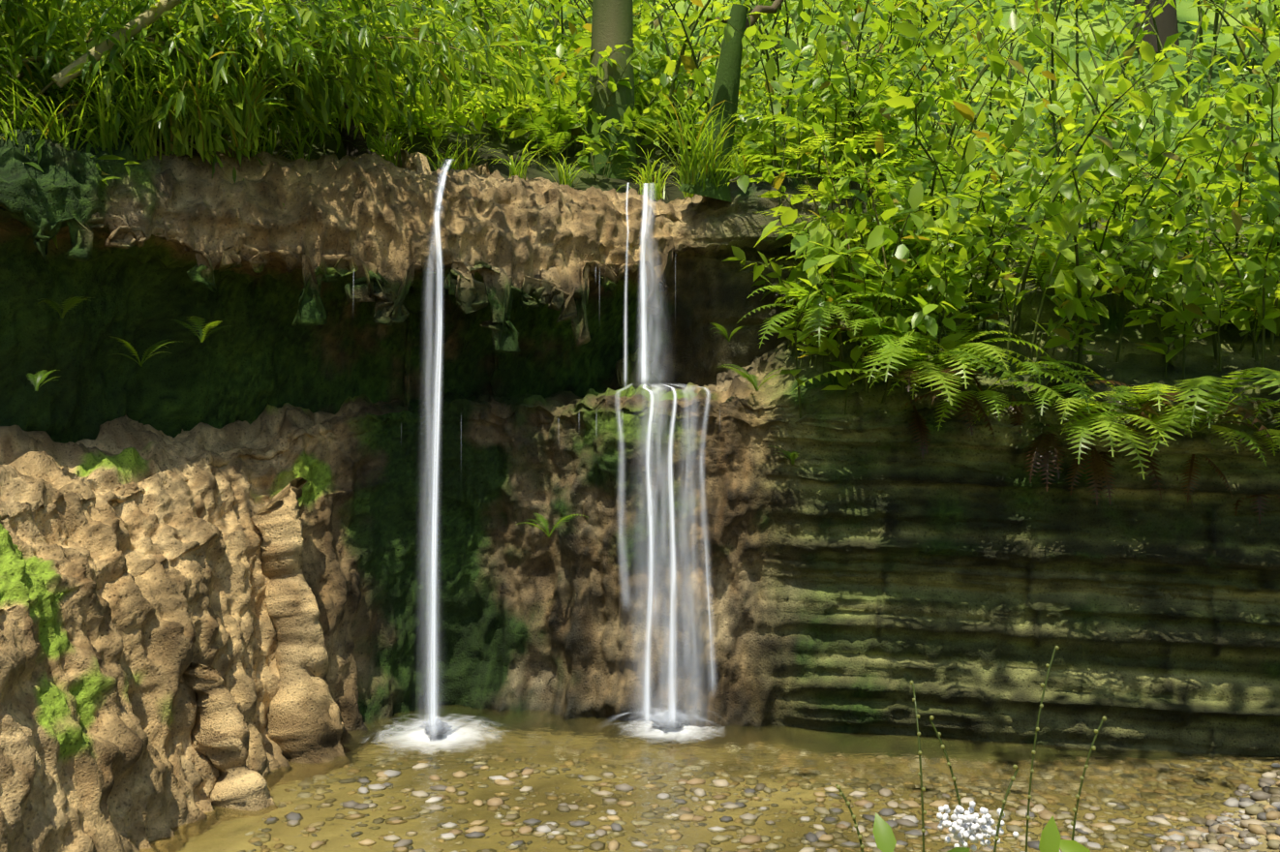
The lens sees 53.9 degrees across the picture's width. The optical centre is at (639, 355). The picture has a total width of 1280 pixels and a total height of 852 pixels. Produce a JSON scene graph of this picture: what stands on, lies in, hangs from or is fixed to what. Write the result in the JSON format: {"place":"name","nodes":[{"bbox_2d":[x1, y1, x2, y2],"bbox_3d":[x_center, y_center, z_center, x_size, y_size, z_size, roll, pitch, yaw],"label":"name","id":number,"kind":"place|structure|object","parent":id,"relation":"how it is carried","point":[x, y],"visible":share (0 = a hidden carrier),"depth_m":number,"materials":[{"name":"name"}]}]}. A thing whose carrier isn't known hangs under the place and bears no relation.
{"place":"outdoors","nodes":[
{"label":"outdoors","id":0,"kind":"place"},
{"bbox_2d":[300,0,370,157],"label":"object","id":1,"kind":"object","parent":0,"point":[351,149],"visible":0.17,"depth_m":8.57,"materials":[{"name":"green plant"}]},
{"bbox_2d":[0,126,914,443],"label":"cliff","id":2,"kind":"structure","parent":0,"point":[314,291],"depth_m":7.57,"materials":[{"name":"brown stone"}]},
{"bbox_2d":[0,0,572,248],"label":"bamboo leaves","id":3,"kind":"object","parent":2,"relation":"on","point":[321,97],"visible":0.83,"depth_m":7.13,"materials":[{"name":"green plant"}]},
{"bbox_2d":[0,30,799,200],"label":"grass tufts","id":4,"kind":"object","parent":2,"relation":"on","point":[107,135],"visible":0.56,"depth_m":6.99,"materials":[{"name":"green plant"}]},
{"bbox_2d":[678,0,815,202],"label":"trunk","id":5,"kind":"object","parent":2,"relation":"attached to","point":[726,87],"depth_m":8.48,"materials":[{"name":"green plant"}]},
{"bbox_2d":[584,0,637,180],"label":"tree behind falls","id":6,"kind":"object","parent":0,"point":[612,23],"visible":0.48,"depth_m":9.97,"materials":[{"name":"green plant"}]},
{"bbox_2d":[0,215,1279,851],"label":"cliff","id":7,"kind":"structure","parent":0,"point":[198,621],"depth_m":7.28,"materials":[{"name":"brown stone"}]},
{"bbox_2d":[5,0,1279,537],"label":"ferns","id":8,"kind":"object","parent":7,"relation":"on","point":[951,376],"visible":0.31,"depth_m":7.02,"materials":[{"name":"green plant"}]},
{"bbox_2d":[0,0,1279,851],"bbox_3d":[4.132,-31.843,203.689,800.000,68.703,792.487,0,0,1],"label":"terrain","id":9,"kind":"structure","parent":0,"point":[1185,12],"depth_m":14.88,"materials":[{"name":"green plant"}]},
{"bbox_2d":[0,0,1279,418],"bbox_3d":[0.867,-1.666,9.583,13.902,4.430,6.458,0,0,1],"label":"shrub leaves","id":10,"kind":"object","parent":9,"relation":"on","point":[914,289],"visible":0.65,"depth_m":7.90,"materials":[{"name":"green plant"}]},
{"bbox_2d":[138,704,1279,851],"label":"pool","id":11,"kind":"structure","parent":9,"relation":"on","point":[786,765],"depth_m":6.45,"materials":[{"name":"beige liquid"}]},
{"bbox_2d":[352,158,721,743],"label":"waterfall","id":12,"kind":"structure","parent":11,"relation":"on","point":[666,719],"depth_m":7.36,"materials":[{"name":"liquid"}]},
{"bbox_2d":[258,760,1279,851],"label":"pebbles","id":13,"kind":"object","parent":9,"relation":"on","point":[1227,837],"visible":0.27,"depth_m":5.96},
{"bbox_2d":[352,0,1279,210],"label":"hillside foliage","id":14,"kind":"object","parent":9,"relation":"on","point":[1270,19],"visible":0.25,"depth_m":13.56,"materials":[{"name":"green plant"}]},
{"bbox_2d":[835,645,1106,851],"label":"weeds","id":15,"kind":"object","parent":9,"relation":"on","point":[1051,840],"visible":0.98,"depth_m":1.77,"materials":[{"name":"green plant"}]},
{"bbox_2d":[936,800,1018,851],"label":"white flowers","id":16,"kind":"object","parent":15,"relation":"attached to","point":[966,827],"visible":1,"depth_m":1.77,"materials":[{"name":"white plant"}]},
{"bbox_2d":[1132,0,1179,52],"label":"tree","id":17,"kind":"object","parent":9,"relation":"on","point":[1166,19],"visible":0.3,"depth_m":15.63,"materials":[{"name":"grey plant"}]}
]}

